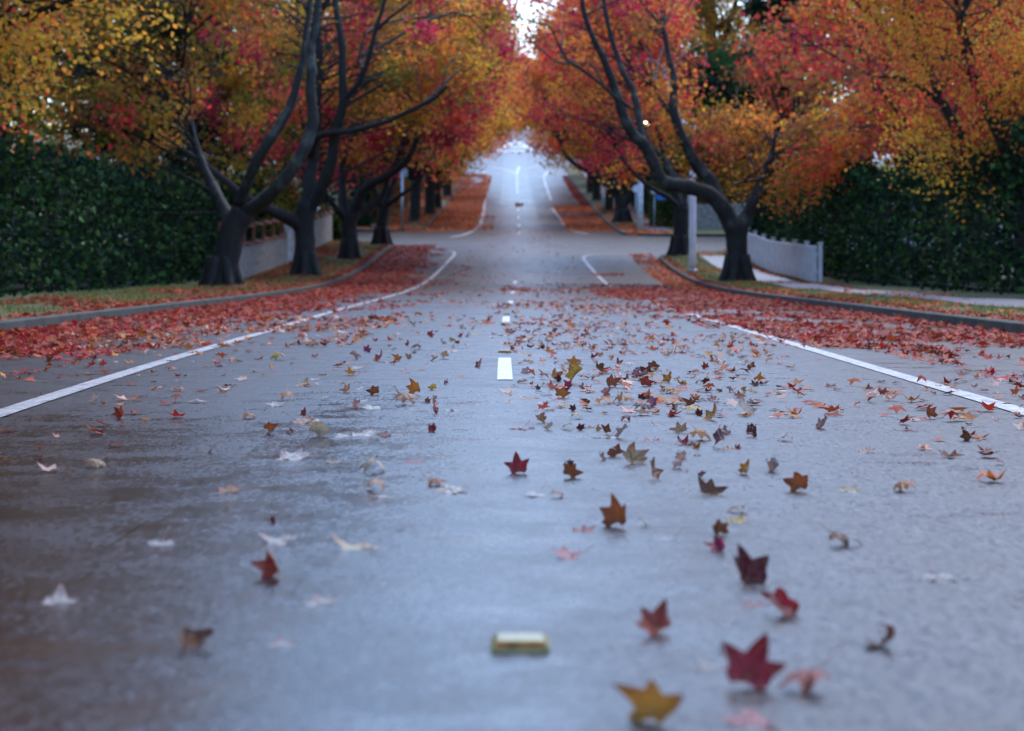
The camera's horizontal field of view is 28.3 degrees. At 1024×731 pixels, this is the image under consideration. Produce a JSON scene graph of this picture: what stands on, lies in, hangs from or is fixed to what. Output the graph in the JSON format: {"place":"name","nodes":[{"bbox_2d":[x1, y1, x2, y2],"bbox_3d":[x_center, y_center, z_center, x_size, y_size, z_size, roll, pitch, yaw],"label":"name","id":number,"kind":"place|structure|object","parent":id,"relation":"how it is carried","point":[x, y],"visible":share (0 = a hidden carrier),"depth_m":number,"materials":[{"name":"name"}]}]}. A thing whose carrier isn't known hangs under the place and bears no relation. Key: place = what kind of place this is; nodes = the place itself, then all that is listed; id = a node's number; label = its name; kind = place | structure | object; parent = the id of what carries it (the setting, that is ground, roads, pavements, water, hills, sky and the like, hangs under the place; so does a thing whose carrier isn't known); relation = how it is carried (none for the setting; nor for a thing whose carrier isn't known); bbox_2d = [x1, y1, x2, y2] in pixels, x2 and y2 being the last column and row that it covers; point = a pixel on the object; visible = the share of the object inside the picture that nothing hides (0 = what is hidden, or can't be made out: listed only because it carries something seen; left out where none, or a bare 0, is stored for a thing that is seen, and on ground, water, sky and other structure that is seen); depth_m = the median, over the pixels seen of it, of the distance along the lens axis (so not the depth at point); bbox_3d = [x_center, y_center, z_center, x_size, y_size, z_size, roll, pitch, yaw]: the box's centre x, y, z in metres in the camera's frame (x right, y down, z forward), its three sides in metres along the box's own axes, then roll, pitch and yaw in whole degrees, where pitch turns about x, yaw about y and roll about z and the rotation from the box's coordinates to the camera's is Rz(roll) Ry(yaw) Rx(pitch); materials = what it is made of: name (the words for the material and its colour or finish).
{"place":"outdoors","nodes":[
{"label":"outdoors","id":0,"kind":"place"},
{"bbox_2d":[0,238,384,319],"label":"grass verge","id":1,"kind":"object","parent":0,"point":[18,295],"depth_m":43.69,"materials":[{"name":"plant"}]},
{"bbox_2d":[0,6,74,137],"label":"garden tree","id":2,"kind":"object","parent":1,"relation":"on","point":[44,123],"visible":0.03,"depth_m":60.86,"materials":[{"name":"orange plant"}]},
{"bbox_2d":[0,0,108,225],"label":"garden tree","id":3,"kind":"object","parent":1,"relation":"on","point":[51,115],"visible":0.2,"depth_m":51.63,"materials":[{"name":"yellow plant"}]},
{"bbox_2d":[0,0,198,157],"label":"street tree","id":4,"kind":"object","parent":1,"relation":"on","point":[34,13],"visible":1,"depth_m":36.64,"materials":[{"name":"yellow plant"}]},
{"bbox_2d":[0,128,265,296],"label":"hedge","id":5,"kind":"object","parent":1,"relation":"on","point":[27,179],"visible":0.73,"depth_m":46.04,"materials":[{"name":"green plant"}]},
{"bbox_2d":[0,0,284,263],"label":"garden tree","id":6,"kind":"object","parent":1,"relation":"on","point":[74,134],"visible":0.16,"depth_m":68.40,"materials":[{"name":"orange plant"}]},
{"bbox_2d":[27,5,260,229],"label":"garden tree","id":7,"kind":"object","parent":1,"relation":"on","point":[77,143],"visible":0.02,"depth_m":99.00,"materials":[{"name":"orange plant"}]},
{"bbox_2d":[3,0,338,285],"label":"street tree","id":8,"kind":"object","parent":1,"relation":"on","point":[221,265],"visible":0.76,"depth_m":53.82,"materials":[{"name":"orange plant"}]},
{"bbox_2d":[72,0,333,218],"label":"garden tree","id":9,"kind":"object","parent":1,"relation":"on","point":[253,151],"visible":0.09,"depth_m":82.84,"materials":[{"name":"orange plant"}]},
{"bbox_2d":[232,173,317,240],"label":"hedge","id":10,"kind":"object","parent":1,"relation":"on","point":[284,200],"visible":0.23,"depth_m":80.66,"materials":[{"name":"green plant"}]},
{"bbox_2d":[218,203,332,277],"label":"paling fence","id":11,"kind":"object","parent":1,"relation":"on","point":[263,255],"visible":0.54,"depth_m":68.59,"materials":[{"name":"wood"}]},
{"bbox_2d":[284,224,293,263],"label":"garden gate","id":12,"kind":"structure","parent":1,"relation":"on","point":[289,243],"depth_m":74.14,"materials":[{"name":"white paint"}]},
{"bbox_2d":[124,0,527,275],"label":"street tree","id":13,"kind":"object","parent":1,"relation":"on","point":[346,90],"visible":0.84,"depth_m":65.32,"materials":[{"name":"orange plant"}]},
{"bbox_2d":[317,204,341,240],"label":"hedge","id":14,"kind":"object","parent":1,"relation":"on","point":[337,232],"visible":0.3,"depth_m":91.03,"materials":[{"name":"green plant"}]},
{"bbox_2d":[210,0,534,258],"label":"street tree","id":15,"kind":"object","parent":1,"relation":"on","point":[351,216],"visible":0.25,"depth_m":76.60,"materials":[{"name":"orange plant"}]},
{"bbox_2d":[287,0,531,245],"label":"street tree","id":16,"kind":"object","parent":1,"relation":"on","point":[381,234],"visible":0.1,"depth_m":87.55,"materials":[{"name":"orange plant"}]},
{"bbox_2d":[22,161,464,228],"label":"grass verge","id":17,"kind":"object","parent":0,"point":[418,223],"depth_m":146.46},
{"bbox_2d":[65,163,373,227],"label":"hedge","id":18,"kind":"object","parent":17,"relation":"on","point":[364,221],"visible":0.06,"depth_m":115.19,"materials":[{"name":"green plant"}]},
{"bbox_2d":[242,12,409,191],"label":"garden tree","id":19,"kind":"object","parent":17,"relation":"on","point":[321,154],"visible":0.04,"depth_m":117.26,"materials":[{"name":"orange plant"}]},
{"bbox_2d":[349,168,425,222],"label":"hedge","id":20,"kind":"object","parent":17,"relation":"on","point":[395,206],"visible":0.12,"depth_m":135.34,"materials":[{"name":"green plant"}]},
{"bbox_2d":[398,169,407,229],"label":"sign post","id":21,"kind":"object","parent":17,"relation":"on","point":[404,173],"visible":0.87,"depth_m":112.67,"materials":[{"name":"metal"}]},
{"bbox_2d":[336,1,540,221],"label":"street tree","id":22,"kind":"object","parent":17,"relation":"on","point":[415,203],"visible":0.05,"depth_m":124.02,"materials":[{"name":"orange plant"}]},
{"bbox_2d":[386,0,531,214],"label":"street tree","id":23,"kind":"object","parent":17,"relation":"on","point":[430,207],"visible":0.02,"depth_m":134.70,"materials":[{"name":"orange plant"}]},
{"bbox_2d":[434,61,534,209],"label":"street tree","id":24,"kind":"object","parent":17,"relation":"on","point":[438,202],"visible":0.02,"depth_m":145.24,"materials":[{"name":"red plant"}]},
{"bbox_2d":[440,44,532,196],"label":"street tree","id":25,"kind":"object","parent":17,"relation":"on","point":[447,189],"visible":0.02,"depth_m":168.34,"materials":[{"name":"orange plant"}]},
{"bbox_2d":[11,0,929,131],"label":"sky","id":26,"kind":"structure","parent":0,"point":[537,5],"materials":[{"name":"white"}]},
{"bbox_2d":[0,128,1023,730],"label":"road","id":27,"kind":"structure","parent":0,"point":[436,590],"depth_m":5.25,"materials":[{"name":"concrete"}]},
{"bbox_2d":[40,583,79,604],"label":"fallen leaf","id":28,"kind":"object","parent":27,"relation":"on","point":[59,595],"visible":1,"depth_m":4.08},
{"bbox_2d":[84,453,108,467],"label":"fallen leaf","id":29,"kind":"object","parent":27,"relation":"on","point":[97,463],"visible":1,"depth_m":6.83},
{"bbox_2d":[160,610,213,651],"bbox_3d":[-0.578,0.462,3.554,0.093,0.042,0.080,31,20,11],"label":"fallen leaf","id":30,"kind":"object","parent":27,"relation":"on","point":[190,638],"visible":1,"depth_m":3.57,"materials":[{"name":"plant"}]},
{"bbox_2d":[0,241,392,330],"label":"kerb","id":31,"kind":"structure","parent":27,"relation":"on","point":[32,322],"depth_m":30.41,"materials":[{"name":"concrete"}]},
{"bbox_2d":[0,250,455,416],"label":"edge line","id":32,"kind":"object","parent":27,"relation":"on","point":[8,410],"visible":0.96,"depth_m":13.07,"materials":[{"name":"paint"}]},
{"bbox_2d":[218,483,241,492],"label":"fallen leaf","id":33,"kind":"object","parent":27,"relation":"on","point":[231,487],"visible":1,"depth_m":6.04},
{"bbox_2d":[250,551,281,576],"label":"fallen leaf","id":34,"kind":"object","parent":27,"relation":"on","point":[268,566],"visible":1,"depth_m":4.37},
{"bbox_2d":[259,532,297,544],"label":"fallen leaf","id":35,"kind":"object","parent":27,"relation":"on","point":[282,539],"visible":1,"depth_m":4.91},
{"bbox_2d":[267,636,296,646],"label":"fallen leaf","id":36,"kind":"object","parent":27,"relation":"on","point":[279,641],"visible":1,"depth_m":3.58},
{"bbox_2d":[277,448,313,459],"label":"fallen leaf","id":37,"kind":"object","parent":27,"relation":"on","point":[298,454],"visible":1,"depth_m":7.06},
{"bbox_2d":[305,417,331,436],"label":"fallen leaf","id":38,"kind":"object","parent":27,"relation":"on","point":[319,428],"visible":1,"depth_m":8.00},
{"bbox_2d":[302,593,337,604],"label":"fallen leaf","id":39,"kind":"object","parent":27,"relation":"on","point":[316,599],"visible":1,"depth_m":4.01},
{"bbox_2d":[332,534,383,549],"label":"fallen leaf","id":40,"kind":"object","parent":27,"relation":"on","point":[347,546],"visible":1,"depth_m":4.80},
{"bbox_2d":[358,454,385,472],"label":"fallen leaf","id":41,"kind":"object","parent":27,"relation":"on","point":[366,465],"visible":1,"depth_m":6.58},
{"bbox_2d":[390,384,418,403],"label":"fallen leaf","id":42,"kind":"object","parent":27,"relation":"on","point":[403,397],"visible":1,"depth_m":9.78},
{"bbox_2d":[357,168,467,231],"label":"kerb","id":43,"kind":"structure","parent":27,"relation":"on","point":[434,217],"depth_m":122.19,"materials":[{"name":"concrete"}]},
{"bbox_2d":[406,378,420,393],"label":"fallen leaf","id":44,"kind":"object","parent":27,"relation":"on","point":[413,387],"visible":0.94,"depth_m":10.55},
{"bbox_2d":[430,475,469,493],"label":"fallen leaf","id":45,"kind":"object","parent":27,"relation":"on","point":[450,489],"visible":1,"depth_m":5.97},
{"bbox_2d":[497,358,512,378],"bbox_3d":[-0.047,0.012,13.166,0.091,0.001,2.800,0,3,0],"label":"line dash","id":46,"kind":"object","parent":27,"relation":"on","point":[504,369],"visible":1,"depth_m":12.90,"materials":[{"name":"paint"}]},
{"bbox_2d":[0,166,1023,480],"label":"leaf litter","id":47,"kind":"object","parent":27,"relation":"on","point":[180,320],"visible":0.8,"depth_m":25.97,"materials":[{"name":"plant"}]},
{"bbox_2d":[504,451,529,473],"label":"fallen leaf","id":48,"kind":"object","parent":27,"relation":"on","point":[515,465],"visible":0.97,"depth_m":6.49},
{"bbox_2d":[491,633,549,651],"bbox_3d":[0.014,0.479,3.528,0.102,0.019,0.100,0,3,0],"label":"road marker","id":49,"kind":"object","parent":27,"relation":"on","point":[520,642],"visible":1,"depth_m":3.49,"materials":[{"name":"beige plastic"}]},
{"bbox_2d":[512,51,537,127],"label":"street tree","id":50,"kind":"object","parent":27,"relation":"on","point":[529,60],"visible":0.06,"depth_m":368.20,"materials":[{"name":"orange plant"}]},
{"bbox_2d":[549,545,592,559],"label":"fallen leaf","id":51,"kind":"object","parent":27,"relation":"on","point":[564,552],"visible":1,"depth_m":4.62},
{"bbox_2d":[562,463,583,477],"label":"fallen leaf","id":52,"kind":"object","parent":27,"relation":"on","point":[571,471],"visible":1,"depth_m":6.38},
{"bbox_2d":[565,362,581,381],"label":"fallen leaf","id":53,"kind":"object","parent":27,"relation":"on","point":[574,369],"visible":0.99,"depth_m":11.60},
{"bbox_2d":[599,493,625,526],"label":"fallen leaf","id":54,"kind":"object","parent":27,"relation":"on","point":[614,512],"visible":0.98,"depth_m":5.19,"materials":[{"name":"plant"}]},
{"bbox_2d":[607,443,622,456],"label":"fallen leaf","id":55,"kind":"object","parent":27,"relation":"on","point":[613,451],"visible":1,"depth_m":7.10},
{"bbox_2d":[622,441,648,463],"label":"fallen leaf","id":56,"kind":"object","parent":27,"relation":"on","point":[631,454],"visible":0.96,"depth_m":6.88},
{"bbox_2d":[612,679,683,725],"bbox_3d":[0.197,0.500,2.946,0.107,0.089,0.047,0,3,7],"label":"fallen leaf","id":57,"kind":"object","parent":27,"relation":"on","point":[651,701],"visible":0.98,"depth_m":2.96,"materials":[{"name":"plant"}]},
{"bbox_2d":[634,598,670,635],"bbox_3d":[0.256,0.456,3.671,0.077,0.062,0.077,0,3,-2],"label":"fallen leaf","id":58,"kind":"object","parent":27,"relation":"on","point":[656,621],"visible":1,"depth_m":3.69,"materials":[{"name":"plant"}]},
{"bbox_2d":[650,456,663,479],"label":"fallen leaf","id":59,"kind":"object","parent":27,"relation":"on","point":[656,472],"visible":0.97,"depth_m":6.37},
{"bbox_2d":[687,420,710,439],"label":"fallen leaf","id":60,"kind":"object","parent":27,"relation":"on","point":[701,433],"visible":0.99,"depth_m":7.81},
{"bbox_2d":[688,651,727,669],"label":"fallen leaf","id":61,"kind":"object","parent":27,"relation":"on","point":[705,665],"visible":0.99,"depth_m":3.37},
{"bbox_2d":[698,475,727,494],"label":"fallen leaf","id":62,"kind":"object","parent":27,"relation":"on","point":[709,487],"visible":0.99,"depth_m":5.95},
{"bbox_2d":[703,534,725,551],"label":"fallen leaf","id":63,"kind":"object","parent":27,"relation":"on","point":[717,545],"visible":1,"depth_m":4.75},
{"bbox_2d":[712,518,728,534],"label":"fallen leaf","id":64,"kind":"object","parent":27,"relation":"on","point":[718,527],"visible":0.98,"depth_m":5.04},
{"bbox_2d":[713,427,732,444],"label":"fallen leaf","id":65,"kind":"object","parent":27,"relation":"on","point":[718,435],"visible":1,"depth_m":7.54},
{"bbox_2d":[566,167,916,236],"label":"kerb","id":66,"kind":"structure","parent":27,"relation":"on","point":[618,230],"depth_m":108.66,"materials":[{"name":"concrete"}]},
{"bbox_2d":[738,397,756,413],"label":"fallen leaf","id":67,"kind":"object","parent":27,"relation":"on","point":[744,406],"visible":0.94,"depth_m":9.26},
{"bbox_2d":[722,687,776,727],"bbox_3d":[0.343,0.503,2.948,0.111,0.030,0.074,21,22,41],"label":"fallen leaf","id":68,"kind":"object","parent":27,"relation":"on","point":[750,717],"visible":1,"depth_m":2.95,"materials":[{"name":"plant"}]},
{"bbox_2d":[734,542,769,584],"bbox_3d":[0.508,0.433,4.272,0.094,0.151,0.058,-2,-31,-22],"label":"fallen leaf","id":69,"kind":"object","parent":27,"relation":"on","point":[750,569],"visible":0.96,"depth_m":4.29,"materials":[{"name":"plant"}]},
{"bbox_2d":[722,632,786,689],"bbox_3d":[0.375,0.479,3.204,0.107,0.137,0.039,17,-33,12],"label":"fallen leaf","id":70,"kind":"object","parent":27,"relation":"on","point":[753,666],"visible":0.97,"depth_m":3.22,"materials":[{"name":"plant"}]},
{"bbox_2d":[760,586,798,617],"bbox_3d":[0.524,0.457,3.876,0.113,0.035,0.051,44,30,14],"label":"fallen leaf","id":71,"kind":"object","parent":27,"relation":"on","point":[782,602],"visible":1,"depth_m":3.89,"materials":[{"name":"plant"}]},
{"bbox_2d":[783,472,807,491],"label":"fallen leaf","id":72,"kind":"object","parent":27,"relation":"on","point":[797,481],"visible":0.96,"depth_m":6.06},
{"bbox_2d":[582,254,1023,414],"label":"edge line","id":73,"kind":"object","parent":27,"relation":"on","point":[988,401],"visible":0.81,"depth_m":13.09,"materials":[{"name":"paint"}]},
{"bbox_2d":[777,636,849,697],"bbox_3d":[0.464,0.469,3.190,0.092,0.087,0.101,2,4,41],"label":"fallen leaf","id":74,"kind":"object","parent":27,"relation":"on","point":[807,679],"visible":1,"depth_m":3.17,"materials":[{"name":"plant"}]},
{"bbox_2d":[818,522,862,547],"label":"fallen leaf","id":75,"kind":"object","parent":27,"relation":"on","point":[843,538],"visible":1,"depth_m":4.85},
{"bbox_2d":[659,251,1023,333],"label":"kerb","id":76,"kind":"structure","parent":27,"relation":"on","point":[1009,326],"depth_m":29.17,"materials":[{"name":"concrete"}]},
{"bbox_2d":[863,623,894,645],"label":"fallen leaf","id":77,"kind":"object","parent":27,"relation":"on","point":[890,633],"visible":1,"depth_m":3.57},
{"bbox_2d":[889,474,915,489],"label":"fallen leaf","id":78,"kind":"object","parent":27,"relation":"on","point":[899,485],"visible":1,"depth_m":6.08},
{"bbox_2d":[0,239,1023,320],"bbox_3d":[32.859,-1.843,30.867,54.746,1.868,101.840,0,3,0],"label":"grass verge","id":79,"kind":"object","parent":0,"point":[983,294],"depth_m":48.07,"materials":[{"name":"plant"}]},
{"bbox_2d":[507,0,712,255],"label":"street tree","id":80,"kind":"object","parent":79,"relation":"on","point":[679,242],"visible":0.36,"depth_m":78.56,"materials":[{"name":"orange plant"}]},
{"bbox_2d":[646,59,697,271],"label":"street light","id":81,"kind":"object","parent":79,"relation":"on","point":[692,231],"visible":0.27,"depth_m":67.76,"materials":[{"name":"metal"}]},
{"bbox_2d":[507,0,897,281],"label":"street tree","id":82,"kind":"object","parent":79,"relation":"on","point":[737,264],"visible":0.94,"depth_m":60.33,"materials":[{"name":"orange plant"}]},
{"bbox_2d":[763,0,965,221],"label":"garden tree","id":83,"kind":"object","parent":79,"relation":"on","point":[789,68],"visible":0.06,"depth_m":89.02,"materials":[{"name":"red plant"}]},
{"bbox_2d":[732,0,1023,280],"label":"street tree","id":84,"kind":"object","parent":79,"relation":"on","point":[856,127],"visible":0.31,"depth_m":57.65,"materials":[{"name":"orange plant"}]},
{"bbox_2d":[747,224,1013,282],"bbox_3d":[10.888,-4.243,72.569,13.146,2.368,29.160,2,3,32],"label":"white fence","id":85,"kind":"object","parent":79,"relation":"on","point":[793,259],"visible":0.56,"depth_m":63.58,"materials":[{"name":"paint"}]},
{"bbox_2d":[741,110,1023,294],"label":"hedge","id":86,"kind":"object","parent":79,"relation":"on","point":[863,202],"visible":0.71,"depth_m":49.52,"materials":[{"name":"green plant"}]},
{"bbox_2d":[804,0,1023,292],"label":"street tree","id":87,"kind":"object","parent":79,"relation":"on","point":[989,98],"visible":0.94,"depth_m":41.24,"materials":[{"name":"orange plant"}]},
{"bbox_2d":[812,0,1021,238],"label":"garden tree","id":88,"kind":"object","parent":79,"relation":"on","point":[846,74],"depth_m":71.13,"materials":[{"name":"red plant"}]},
{"bbox_2d":[7,132,1020,233],"bbox_3d":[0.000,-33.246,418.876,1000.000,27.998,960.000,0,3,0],"label":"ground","id":89,"kind":"structure","parent":0,"point":[38,140],"depth_m":289.84,"materials":[{"name":"green plant"}]},
{"bbox_2d":[497,141,534,151],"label":"traffic island","id":90,"kind":"structure","parent":0,"point":[524,146],"depth_m":270.25,"materials":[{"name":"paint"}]},
{"bbox_2d":[582,171,667,229],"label":"footpath","id":91,"kind":"structure","parent":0,"point":[603,189],"depth_m":126.42,"materials":[{"name":"concrete"}]},
{"bbox_2d":[567,162,998,233],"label":"grass verge","id":92,"kind":"object","parent":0,"point":[579,180],"depth_m":153.66,"materials":[{"name":"plant"}]},
{"bbox_2d":[512,11,591,191],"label":"street tree","id":93,"kind":"object","parent":92,"relation":"on","point":[589,186],"visible":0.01,"depth_m":175.12,"materials":[{"name":"orange plant"}]},
{"bbox_2d":[516,1,610,199],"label":"street tree","id":94,"kind":"object","parent":92,"relation":"on","point":[596,190],"visible":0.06,"depth_m":159.29,"materials":[{"name":"orange plant"}]},
{"bbox_2d":[514,3,701,210],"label":"street tree","id":95,"kind":"object","parent":92,"relation":"on","point":[609,203],"visible":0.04,"depth_m":140.65,"materials":[{"name":"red plant"}]},
{"bbox_2d":[518,0,719,221],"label":"street tree","id":96,"kind":"object","parent":92,"relation":"on","point":[622,213],"visible":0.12,"depth_m":124.32,"materials":[{"name":"red plant"}]},
{"bbox_2d":[625,55,646,230],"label":"utility pole","id":97,"kind":"object","parent":92,"relation":"on","point":[640,208],"visible":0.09,"depth_m":109.58,"materials":[{"name":"paint"}]},
{"bbox_2d":[601,157,686,217],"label":"hedge","id":98,"kind":"object","parent":92,"relation":"on","point":[645,196],"visible":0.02,"depth_m":137.24,"materials":[{"name":"green plant"}]},
{"bbox_2d":[646,180,672,226],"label":"hedge","id":99,"kind":"object","parent":92,"relation":"on","point":[663,217],"visible":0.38,"depth_m":116.28,"materials":[{"name":"green plant"}]},
{"bbox_2d":[646,36,782,222],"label":"garden tree","id":100,"kind":"object","parent":92,"relation":"on","point":[725,59],"visible":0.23,"depth_m":114.97,"materials":[{"name":"green plant"}]},
{"bbox_2d":[663,0,777,111],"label":"garden tree","id":101,"kind":"object","parent":92,"relation":"on","point":[708,14],"visible":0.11,"depth_m":146.05,"materials":[{"name":"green plant"}]},
{"bbox_2d":[717,23,849,149],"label":"garden tree","id":102,"kind":"object","parent":92,"relation":"on","point":[772,82],"visible":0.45,"depth_m":101.91,"materials":[{"name":"red plant"}]},
{"bbox_2d":[717,0,860,173],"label":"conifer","id":103,"kind":"object","parent":92,"relation":"on","point":[755,7],"visible":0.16,"depth_m":118.00,"materials":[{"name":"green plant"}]},
{"bbox_2d":[667,172,929,227],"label":"hedge","id":104,"kind":"object","parent":92,"relation":"on","point":[697,200],"visible":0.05,"depth_m":114.57,"materials":[{"name":"green plant"}]},
{"bbox_2d":[688,201,983,227],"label":"paling fence","id":105,"kind":"object","parent":92,"relation":"on","point":[705,215],"visible":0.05,"depth_m":113.22,"materials":[{"name":"wood"}]},
{"bbox_2d":[689,108,879,216],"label":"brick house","id":106,"kind":"structure","parent":0,"point":[776,122],"depth_m":123.54,"materials":[{"name":"grey brick"}]},
{"bbox_2d":[700,255,1023,307],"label":"footpath","id":107,"kind":"structure","parent":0,"point":[717,261],"depth_m":43.10,"materials":[{"name":"concrete"}]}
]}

